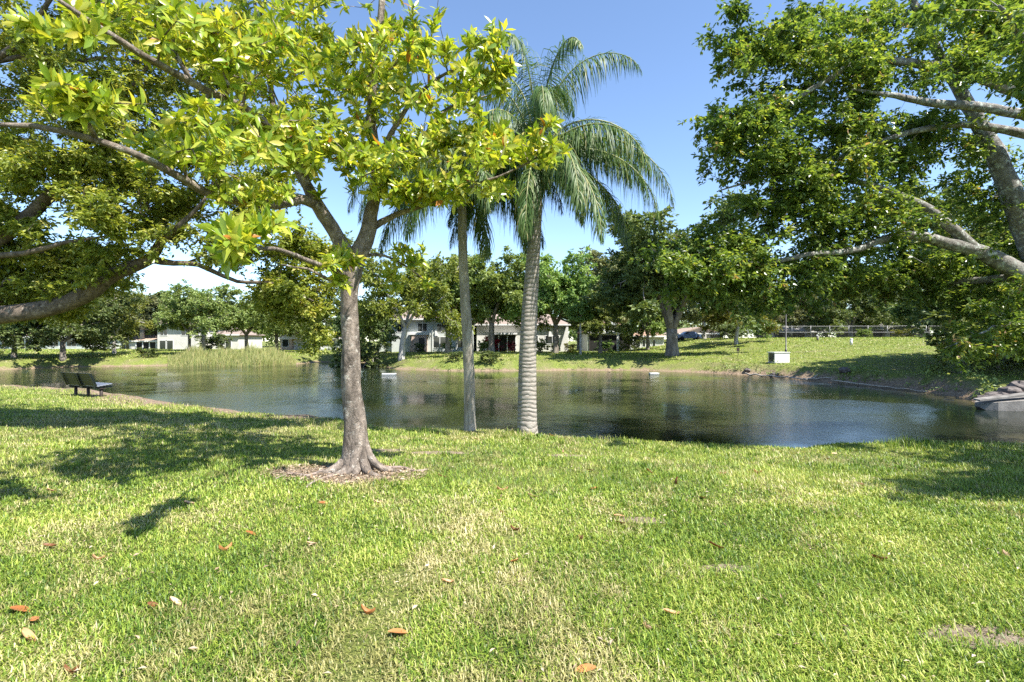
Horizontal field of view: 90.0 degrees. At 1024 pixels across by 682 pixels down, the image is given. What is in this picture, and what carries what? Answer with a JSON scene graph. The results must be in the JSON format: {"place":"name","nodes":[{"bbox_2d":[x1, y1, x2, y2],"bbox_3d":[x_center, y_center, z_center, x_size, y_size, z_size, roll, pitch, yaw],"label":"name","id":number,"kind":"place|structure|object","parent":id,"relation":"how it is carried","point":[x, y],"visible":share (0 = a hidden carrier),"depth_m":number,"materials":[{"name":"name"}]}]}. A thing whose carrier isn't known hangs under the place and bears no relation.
{"place":"outdoors","nodes":[
{"label":"outdoors","id":0,"kind":"place"},
{"bbox_2d":[0,336,1023,681],"bbox_3d":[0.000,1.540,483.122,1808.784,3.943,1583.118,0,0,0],"label":"lawn ground","id":1,"kind":"structure","parent":0,"point":[894,378],"depth_m":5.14,"materials":[{"name":"green plant"}]},
{"bbox_2d":[9,605,29,611],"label":"fallen leaf","id":2,"kind":"object","parent":1,"relation":"on","point":[22,607],"visible":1,"depth_m":3.03,"materials":[{"name":"brown plant"}]},
{"bbox_2d":[21,627,35,641],"bbox_3d":[-2.595,1.578,2.748,0.117,0.053,0.046,2,-11,17],"label":"fallen leaf","id":3,"kind":"object","parent":1,"relation":"on","point":[26,632],"visible":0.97,"depth_m":2.76,"materials":[{"name":"beige plant"}]},
{"bbox_2d":[0,319,80,357],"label":"tree","id":4,"kind":"object","parent":1,"relation":"on","point":[4,332],"visible":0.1,"depth_m":53.94,"materials":[{"name":"green plant"}]},
{"bbox_2d":[0,336,120,348],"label":"house","id":5,"kind":"structure","parent":1,"relation":"on","point":[68,345],"depth_m":83.98,"materials":[{"name":"grey paint"}]},
{"bbox_2d":[66,339,76,346],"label":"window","id":6,"kind":"structure","parent":5,"relation":"in","point":[68,342],"depth_m":83.98,"materials":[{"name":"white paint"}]},
{"bbox_2d":[63,664,78,674],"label":"fallen leaf","id":7,"kind":"object","parent":1,"relation":"on","point":[71,671],"visible":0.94,"depth_m":2.46,"materials":[{"name":"brown plant"}]},
{"bbox_2d":[0,282,148,360],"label":"tree","id":8,"kind":"object","parent":1,"relation":"on","point":[89,334],"visible":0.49,"depth_m":55.80,"materials":[{"name":"green plant"}]},
{"bbox_2d":[60,372,112,396],"bbox_3d":[-14.941,1.572,17.993,1.750,0.940,0.770,0,0,24],"label":"park bench","id":9,"kind":"object","parent":1,"relation":"on","point":[82,380],"visible":0.81,"depth_m":17.79,"materials":[{"name":"green plastic"}]},
{"bbox_2d":[80,287,157,353],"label":"tree","id":10,"kind":"object","parent":1,"relation":"on","point":[129,320],"visible":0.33,"depth_m":64.47,"materials":[{"name":"green plant"}]},
{"bbox_2d":[109,285,167,338],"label":"tree","id":11,"kind":"object","parent":1,"relation":"on","point":[142,329],"visible":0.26,"depth_m":83.01,"materials":[{"name":"green plant"}]},
{"bbox_2d":[134,347,158,356],"bbox_3d":[-42.751,1.393,60.103,2.750,1.400,2.389,0,0,-10],"label":"shrub","id":12,"kind":"object","parent":1,"relation":"on","point":[148,352],"visible":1,"depth_m":59.71,"materials":[{"name":"green plant"}]},
{"bbox_2d":[169,596,185,607],"bbox_3d":[-2.021,1.580,3.095,0.117,0.053,0.046,6,-11,7],"label":"fallen leaf","id":13,"kind":"object","parent":1,"relation":"on","point":[172,599],"visible":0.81,"depth_m":3.11,"materials":[{"name":"beige plant"}]},
{"bbox_2d":[0,0,358,364],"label":"live oak","id":14,"kind":"object","parent":1,"relation":"on","point":[67,279],"visible":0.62,"depth_m":9.29,"materials":[{"name":"green plant"}]},
{"bbox_2d":[155,290,216,349],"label":"tree","id":15,"kind":"object","parent":1,"relation":"on","point":[177,324],"visible":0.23,"depth_m":73.33,"materials":[{"name":"green plant"}]},
{"bbox_2d":[117,318,264,348],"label":"house","id":16,"kind":"structure","parent":1,"relation":"on","point":[171,339],"depth_m":82.97,"materials":[{"name":"paint"}]},
{"bbox_2d":[121,342,129,348],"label":"window","id":17,"kind":"structure","parent":16,"relation":"in","point":[125,346],"depth_m":82.99,"materials":[{"name":"grey glass"}]},
{"bbox_2d":[159,340,166,348],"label":"window","id":18,"kind":"structure","parent":16,"relation":"in","point":[162,343],"depth_m":81.98,"materials":[{"name":"grey glass"}]},
{"bbox_2d":[167,340,172,348],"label":"window","id":19,"kind":"structure","parent":16,"relation":"in","point":[169,342],"depth_m":81.98,"materials":[{"name":"grey glass"}]},
{"bbox_2d":[151,278,250,351],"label":"tree","id":20,"kind":"object","parent":1,"relation":"on","point":[204,310],"visible":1,"depth_m":62.10,"materials":[{"name":"green plant"}]},
{"bbox_2d":[193,333,232,350],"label":"shrub","id":21,"kind":"object","parent":1,"relation":"on","point":[211,340],"visible":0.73,"depth_m":73.86,"materials":[{"name":"green plant"}]},
{"bbox_2d":[219,542,231,551],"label":"fallen leaf","id":22,"kind":"object","parent":1,"relation":"on","point":[223,548],"visible":0.74,"depth_m":3.88,"materials":[{"name":"brown plant"}]},
{"bbox_2d":[167,341,295,366],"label":"reeds","id":23,"kind":"object","parent":1,"relation":"on","point":[196,356],"visible":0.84,"depth_m":58.15,"materials":[{"name":"green plant"}]},
{"bbox_2d":[217,288,287,349],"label":"tree","id":24,"kind":"object","parent":1,"relation":"on","point":[238,292],"visible":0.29,"depth_m":67.05,"materials":[{"name":"green plant"}]},
{"bbox_2d":[248,299,310,348],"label":"tree","id":25,"kind":"object","parent":1,"relation":"on","point":[299,331],"visible":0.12,"depth_m":73.41,"materials":[{"name":"green plant"}]},
{"bbox_2d":[0,0,572,477],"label":"magnolia tree","id":26,"kind":"object","parent":1,"relation":"on","point":[230,42],"visible":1,"depth_m":5.69,"materials":[{"name":"green plant"}]},
{"bbox_2d":[274,469,323,478],"bbox_3d":[-2.551,1.626,6.184,0.620,0.078,0.270,0,0,-35],"label":"surface root","id":27,"kind":"object","parent":26,"relation":"attached to","point":[300,474],"visible":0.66,"depth_m":6.18,"materials":[{"name":"brown plant"}]},
{"bbox_2d":[305,474,333,488],"bbox_3d":[-2.219,1.614,5.867,0.072,0.068,0.655,0,0,7],"label":"surface root","id":28,"kind":"object","parent":26,"relation":"attached to","point":[310,483],"visible":0.71,"depth_m":5.92,"materials":[{"name":"brown plant"}]},
{"bbox_2d":[387,466,427,470],"bbox_3d":[-1.404,1.681,6.755,0.571,0.082,0.245,0,0,0],"label":"surface root","id":29,"kind":"object","parent":26,"relation":"attached to","point":[404,468],"visible":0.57,"depth_m":6.77,"materials":[{"name":"brown plant"}]},
{"bbox_2d":[278,332,341,349],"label":"house","id":30,"kind":"structure","parent":1,"relation":"on","point":[287,342],"depth_m":84.00,"materials":[{"name":"white paint"}]},
{"bbox_2d":[282,339,288,346],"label":"window","id":31,"kind":"structure","parent":30,"relation":"in","point":[285,342],"depth_m":83.98,"materials":[{"name":"black glass"}]},
{"bbox_2d":[293,302,335,335],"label":"tree","id":32,"kind":"object","parent":1,"relation":"on","point":[325,321],"visible":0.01,"depth_m":84.37,"materials":[{"name":"green plant"}]},
{"bbox_2d":[328,346,341,365],"bbox_3d":[-18.744,2.096,57.977,3.880,3.590,3.828,0,0,16],"label":"shrub","id":33,"kind":"object","parent":1,"relation":"on","point":[336,361],"visible":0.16,"depth_m":57.50,"materials":[{"name":"green plant"}]},
{"bbox_2d":[330,339,391,367],"bbox_3d":[-16.523,1.788,55.073,6.640,4.327,5.768,0,0,-35],"label":"shrub","id":34,"kind":"object","parent":1,"relation":"on","point":[370,350],"visible":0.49,"depth_m":54.83,"materials":[{"name":"green plant"}]},
{"bbox_2d":[323,296,399,361],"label":"tree","id":35,"kind":"object","parent":1,"relation":"on","point":[387,329],"visible":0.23,"depth_m":64.01,"materials":[{"name":"green plant"}]},
{"bbox_2d":[361,604,374,613],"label":"fallen leaf","id":36,"kind":"object","parent":1,"relation":"on","point":[366,610],"visible":1,"depth_m":3.00,"materials":[{"name":"brown plant"}]},
{"bbox_2d":[388,628,407,632],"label":"fallen leaf","id":37,"kind":"object","parent":1,"relation":"on","point":[396,630],"visible":1,"depth_m":2.78,"materials":[{"name":"brown plant"}]},
{"bbox_2d":[388,271,413,325],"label":"tree","id":38,"kind":"object","parent":1,"relation":"on","point":[401,299],"visible":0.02,"depth_m":94.55,"materials":[{"name":"green plant"}]},
{"bbox_2d":[350,239,475,361],"bbox_3d":[-11.284,-4.252,55.162,13.198,13.347,13.691,0,0,-35],"label":"tree","id":39,"kind":"object","parent":1,"relation":"on","point":[371,308],"visible":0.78,"depth_m":53.63,"materials":[{"name":"green plant"}]},
{"bbox_2d":[413,342,424,351],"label":"shrub","id":40,"kind":"object","parent":1,"relation":"on","point":[419,346],"visible":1,"depth_m":70.72,"materials":[{"name":"green plant"}]},
{"bbox_2d":[379,308,476,351],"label":"house","id":41,"kind":"structure","parent":1,"relation":"on","point":[429,335],"depth_m":74.00,"materials":[{"name":"grey paint"}]},
{"bbox_2d":[419,338,424,351],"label":"door","id":42,"kind":"structure","parent":41,"relation":"in","point":[421,340],"depth_m":73.07,"materials":[{"name":"brown metal"}]},
{"bbox_2d":[417,323,426,331],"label":"window","id":43,"kind":"structure","parent":41,"relation":"in","point":[421,327],"depth_m":73.97,"materials":[{"name":"black glass"}]},
{"bbox_2d":[433,337,439,347],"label":"window","id":44,"kind":"structure","parent":41,"relation":"in","point":[436,340],"depth_m":73.97,"materials":[{"name":"grey glass"}]},
{"bbox_2d":[437,324,445,332],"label":"window","id":45,"kind":"structure","parent":41,"relation":"in","point":[440,329],"depth_m":73.97,"materials":[{"name":"grey glass"}]},
{"bbox_2d":[440,337,444,347],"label":"window","id":46,"kind":"structure","parent":41,"relation":"in","point":[442,339],"depth_m":73.97,"materials":[{"name":"grey glass"}]},
{"bbox_2d":[457,337,462,347],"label":"window","id":47,"kind":"structure","parent":41,"relation":"in","point":[459,343],"depth_m":73.97,"materials":[{"name":"grey glass"}]},
{"bbox_2d":[445,351,462,360],"bbox_3d":[-5.621,1.507,49.897,2.076,1.145,2.390,0,0,5],"label":"shrub","id":48,"kind":"object","parent":1,"relation":"on","point":[457,354],"visible":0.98,"depth_m":49.65,"materials":[{"name":"green plant"}]},
{"bbox_2d":[347,113,564,430],"bbox_3d":[-1.170,-1.568,11.114,4.409,7.262,4.271,0,0,-28],"label":"queen palm","id":49,"kind":"object","parent":1,"relation":"on","point":[468,354],"visible":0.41,"depth_m":11.13,"materials":[{"name":"green plant"}]},
{"bbox_2d":[416,251,509,352],"bbox_3d":[-7.742,-4.670,65.105,13.962,13.329,13.514,0,0,-36],"label":"tree","id":50,"kind":"object","parent":1,"relation":"on","point":[480,315],"visible":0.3,"depth_m":62.59,"materials":[{"name":"green plant"}]},
{"bbox_2d":[477,340,488,352],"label":"shrub","id":51,"kind":"object","parent":1,"relation":"on","point":[483,345],"visible":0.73,"depth_m":65.71,"materials":[{"name":"green plant"}]},
{"bbox_2d":[475,351,504,362],"bbox_3d":[-1.960,1.542,49.533,2.714,1.272,3.125,0,0,36],"label":"shrub","id":52,"kind":"object","parent":1,"relation":"on","point":[493,355],"visible":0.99,"depth_m":49.14,"materials":[{"name":"green plant"}]},
{"bbox_2d":[432,245,551,351],"bbox_3d":[-2.104,-4.993,66.089,15.275,14.038,15.995,0,0,35],"label":"tree","id":53,"kind":"object","parent":1,"relation":"on","point":[503,285],"visible":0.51,"depth_m":61.99,"materials":[{"name":"green plant"}]},
{"bbox_2d":[482,336,503,350],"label":"shrub","id":54,"kind":"object","parent":1,"relation":"on","point":[497,341],"visible":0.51,"depth_m":68.73,"materials":[{"name":"plant"}]},
{"bbox_2d":[506,341,516,351],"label":"shrub","id":55,"kind":"object","parent":1,"relation":"on","point":[509,345],"visible":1,"depth_m":69.69,"materials":[{"name":"red plant"}]},
{"bbox_2d":[0,421,1023,681],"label":"leaf litter","id":56,"kind":"object","parent":1,"relation":"on","point":[372,475],"visible":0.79,"depth_m":5.97,"materials":[{"name":"brown plant"}]},
{"bbox_2d":[474,314,570,351],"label":"house","id":57,"kind":"structure","parent":1,"relation":"on","point":[504,333],"depth_m":76.00,"materials":[{"name":"paint"}]},
{"bbox_2d":[545,335,559,343],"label":"window","id":58,"kind":"structure","parent":57,"relation":"in","point":[550,339],"depth_m":75.98,"materials":[{"name":"white glass"}]},
{"bbox_2d":[132,300,951,346],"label":"woods","id":59,"kind":"object","parent":1,"relation":"on","point":[572,334],"visible":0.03,"depth_m":113.95,"materials":[{"name":"green plant"}]},
{"bbox_2d":[536,337,549,351],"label":"shrub","id":60,"kind":"object","parent":1,"relation":"on","point":[540,345],"visible":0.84,"depth_m":69.60,"materials":[{"name":"green plant"}]},
{"bbox_2d":[490,246,599,352],"bbox_3d":[4.946,-4.766,64.968,15.105,13.572,14.620,0,0,-16],"label":"tree","id":61,"kind":"object","parent":1,"relation":"on","point":[555,286],"visible":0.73,"depth_m":61.97,"materials":[{"name":"green plant"}]},
{"bbox_2d":[417,34,675,433],"bbox_3d":[0.600,-2.041,10.933,5.503,8.279,4.735,0,0,0],"label":"queen palm","id":62,"kind":"object","parent":1,"relation":"on","point":[572,179],"visible":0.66,"depth_m":10.44,"materials":[{"name":"green plant"}]},
{"bbox_2d":[546,295,586,349],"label":"tree","id":63,"kind":"object","parent":1,"relation":"on","point":[570,327],"visible":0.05,"depth_m":91.63,"materials":[{"name":"green plant"}]},
{"bbox_2d":[564,343,577,352],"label":"shrub","id":64,"kind":"object","parent":1,"relation":"on","point":[572,346],"visible":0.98,"depth_m":65.61,"materials":[{"name":"green plant"}]},
{"bbox_2d":[566,293,594,353],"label":"tree","id":65,"kind":"object","parent":1,"relation":"on","point":[582,309],"visible":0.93,"depth_m":59.20,"materials":[{"name":"green plant"}]},
{"bbox_2d":[577,664,595,671],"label":"fallen leaf","id":66,"kind":"object","parent":1,"relation":"on","point":[588,666],"visible":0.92,"depth_m":2.43,"materials":[{"name":"brown plant"}]},
{"bbox_2d":[568,292,636,352],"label":"tree","id":67,"kind":"object","parent":1,"relation":"on","point":[594,326],"visible":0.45,"depth_m":65.36,"materials":[{"name":"green plant"}]},
{"bbox_2d":[593,339,613,352],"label":"shrub","id":68,"kind":"object","parent":1,"relation":"on","point":[605,346],"visible":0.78,"depth_m":69.45,"materials":[{"name":"green plant"}]},
{"bbox_2d":[575,233,655,326],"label":"tree","id":69,"kind":"object","parent":1,"relation":"on","point":[601,261],"visible":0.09,"depth_m":86.28,"materials":[{"name":"green plant"}]},
{"bbox_2d":[576,321,665,351],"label":"house","id":70,"kind":"structure","parent":1,"relation":"on","point":[588,344],"depth_m":77.00,"materials":[{"name":"grey paint"}]},
{"bbox_2d":[617,331,645,351],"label":"shrub","id":71,"kind":"object","parent":1,"relation":"on","point":[628,340],"visible":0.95,"depth_m":71.47,"materials":[{"name":"green plant"}]},
{"bbox_2d":[622,313,666,349],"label":"tree","id":72,"kind":"object","parent":1,"relation":"on","point":[652,327],"visible":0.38,"depth_m":71.39,"materials":[{"name":"green plant"}]},
{"bbox_2d":[578,189,774,355],"bbox_3d":[17.262,-6.101,54.508,20.292,16.295,19.635,0,0,-34],"label":"tree","id":73,"kind":"object","parent":1,"relation":"on","point":[626,291],"visible":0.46,"depth_m":52.31,"materials":[{"name":"green plant"}]},
{"bbox_2d":[678,331,701,339],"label":"parked car","id":74,"kind":"object","parent":1,"relation":"on","point":[694,335],"visible":0.77,"depth_m":83.18,"materials":[{"name":"blue paint"}]},
{"bbox_2d":[379,356,1001,397],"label":"shoreline weeds","id":75,"kind":"object","parent":1,"relation":"on","point":[956,388],"visible":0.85,"depth_m":33.45,"materials":[{"name":"green plant"}]},
{"bbox_2d":[664,327,722,338],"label":"house","id":76,"kind":"structure","parent":1,"relation":"on","point":[695,329],"depth_m":91.98,"materials":[{"name":"white paint"}]},
{"bbox_2d":[678,295,729,338],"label":"tree","id":77,"kind":"object","parent":1,"relation":"on","point":[690,315],"visible":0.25,"depth_m":81.10,"materials":[{"name":"green plant"}]},
{"bbox_2d":[712,322,747,337],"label":"shrub","id":78,"kind":"object","parent":1,"relation":"on","point":[720,328],"visible":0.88,"depth_m":75.46,"materials":[{"name":"green plant"}]},
{"bbox_2d":[698,298,782,344],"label":"tree","id":79,"kind":"object","parent":1,"relation":"on","point":[721,317],"visible":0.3,"depth_m":65.81,"materials":[{"name":"green plant"}]},
{"bbox_2d":[753,323,777,337],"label":"shrub","id":80,"kind":"object","parent":1,"relation":"on","point":[764,333],"visible":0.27,"depth_m":73.62,"materials":[{"name":"green plant"}]},
{"bbox_2d":[741,276,812,337],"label":"tree","id":81,"kind":"object","parent":1,"relation":"on","point":[797,319],"visible":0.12,"depth_m":85.03,"materials":[{"name":"green plant"}]},
{"bbox_2d":[766,352,789,363],"bbox_3d":[22.920,1.426,43.998,1.530,0.980,1.100,0,0,-7],"label":"utility cabinet","id":82,"kind":"object","parent":1,"relation":"on","point":[782,357],"visible":0.96,"depth_m":43.58,"materials":[{"name":"metal"}]},
{"bbox_2d":[752,325,816,337],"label":"house","id":83,"kind":"structure","parent":1,"relation":"on","point":[793,331],"depth_m":100.00,"materials":[{"name":"grey"}]},
{"bbox_2d":[785,316,786,351],"bbox_3d":[27.285,-1.125,51.000,0.406,5.316,0.406,0,0,-23],"label":"street lamp","id":84,"kind":"object","parent":1,"relation":"on","point":[785,336],"visible":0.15,"depth_m":50.98,"materials":[{"name":"black metal"}]},
{"bbox_2d":[776,279,836,337],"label":"tree","id":85,"kind":"object","parent":1,"relation":"on","point":[806,320],"visible":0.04,"depth_m":93.28,"materials":[{"name":"green plant"}]},
{"bbox_2d":[803,374,831,379],"bbox_3d":[21.434,2.520,35.803,0.530,0.458,1.903,0,0,-38],"label":"log","id":86,"kind":"object","parent":1,"relation":"on","point":[817,378],"visible":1,"depth_m":35.83,"materials":[{"name":"grey wood"}]},
{"bbox_2d":[628,0,1023,376],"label":"laurel oak","id":87,"kind":"object","parent":1,"relation":"on","point":[704,268],"visible":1,"depth_m":11.42,"materials":[{"name":"green plant"}]},
{"bbox_2d":[803,318,849,337],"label":"shrub","id":88,"kind":"object","parent":1,"relation":"on","point":[832,326],"visible":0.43,"depth_m":90.91,"materials":[{"name":"green plant"}]},
{"bbox_2d":[839,367,850,373],"bbox_3d":[22.488,1.990,34.596,0.734,0.500,0.724,0,0,30],"label":"boulder","id":89,"kind":"object","parent":1,"relation":"on","point":[844,370],"visible":0.88,"depth_m":34.36,"materials":[{"name":"grey stone"}]},
{"bbox_2d":[804,288,897,336],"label":"tree","id":90,"kind":"object","parent":1,"relation":"on","point":[866,306],"visible":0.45,"depth_m":80.12,"materials":[{"name":"green plant"}]},
{"bbox_2d":[777,325,937,337],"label":"chain link fence","id":91,"kind":"object","parent":1,"relation":"on","point":[851,331],"visible":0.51,"depth_m":74.12,"materials":[{"name":"metal"}]},
{"bbox_2d":[855,328,872,336],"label":"shrub","id":92,"kind":"object","parent":1,"relation":"on","point":[865,332],"visible":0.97,"depth_m":71.24,"materials":[{"name":"green plant"}]},
{"bbox_2d":[844,291,923,336],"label":"tree","id":93,"kind":"object","parent":1,"relation":"on","point":[858,322],"visible":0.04,"depth_m":97.79,"materials":[{"name":"green plant"}]},
{"bbox_2d":[835,322,934,337],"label":"house","id":94,"kind":"structure","parent":1,"relation":"on","point":[872,329],"depth_m":102.00,"materials":[{"name":"brown"}]},
{"bbox_2d":[889,329,913,336],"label":"shrub","id":95,"kind":"object","parent":1,"relation":"on","point":[901,333],"visible":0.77,"depth_m":71.40,"materials":[{"name":"green plant"}]},
{"bbox_2d":[883,287,953,333],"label":"tree","id":96,"kind":"object","parent":1,"relation":"on","point":[900,324],"visible":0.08,"depth_m":83.77,"materials":[{"name":"green plant"}]},
{"bbox_2d":[859,179,1023,354],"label":"tree","id":97,"kind":"object","parent":1,"relation":"on","point":[931,318],"visible":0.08,"depth_m":29.42,"materials":[{"name":"green plant"}]},
{"bbox_2d":[877,192,1014,355],"bbox_3d":[34.121,-4.079,35.218,14.531,11.226,16.407,0,0,30],"label":"tree","id":98,"kind":"object","parent":1,"relation":"on","point":[900,311],"visible":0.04,"depth_m":38.37,"materials":[{"name":"green plant"}]},
{"bbox_2d":[923,326,1001,373],"bbox_3d":[26.308,0.663,30.099,3.528,3.176,3.575,0,0,-6],"label":"shrub","id":99,"kind":"object","parent":1,"relation":"on","point":[934,342],"visible":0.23,"depth_m":30.39,"materials":[{"name":"green plant"}]},
{"bbox_2d":[948,331,1023,367],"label":"shrub","id":100,"kind":"object","parent":1,"relation":"on","point":[1010,362],"visible":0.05,"depth_m":30.29,"materials":[{"name":"green plant"}]},
{"bbox_2d":[973,392,1023,410],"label":"concrete headwall","id":101,"kind":"object","parent":1,"relation":"on","point":[1011,402],"visible":0.85,"depth_m":20.60,"materials":[{"name":"grey concrete"}]},
{"bbox_2d":[984,391,1007,394],"bbox_3d":[21.066,2.491,22.195,0.979,0.626,1.052,0,0,0],"label":"boulder","id":102,"kind":"object","parent":101,"relation":"on","point":[995,393],"visible":0.25,"depth_m":22.09,"materials":[{"name":"grey stone"}]},
{"bbox_2d":[995,386,1023,393],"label":"boulder","id":103,"kind":"object","parent":101,"relation":"on","point":[1010,389],"visible":0.49,"depth_m":22.19,"materials":[{"name":"grey stone"}]},
{"bbox_2d":[1007,381,1023,390],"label":"boulder","id":104,"kind":"object","parent":1,"relation":"on","point":[1019,384],"visible":0.53,"depth_m":22.41,"materials":[{"name":"grey stone"}]},
{"bbox_2d":[0,362,1023,447],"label":"water","id":105,"kind":"structure","parent":0,"point":[719,408],"depth_m":23.70,"materials":[{"name":"blue liquid"}]},
{"bbox_2d":[745,372,807,379],"bbox_3d":[20.082,2.700,39.200,0.196,0.261,6.358,0,0,-15],"label":"log","id":106,"kind":"object","parent":105,"relation":"on","point":[774,376],"visible":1,"depth_m":38.95,"materials":[{"name":"grey wood"}]},
{"bbox_2d":[830,380,928,391],"bbox_3d":[21.995,2.688,31.073,0.169,0.195,6.920,0,0,-8],"label":"log","id":107,"kind":"object","parent":105,"relation":"on","point":[876,385],"visible":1,"depth_m":31.00,"materials":[{"name":"wood"}]},
{"bbox_2d":[0,0,1023,340],"label":"sky","id":108,"kind":"structure","parent":0,"point":[673,87],"materials":[{"name":"blue"}]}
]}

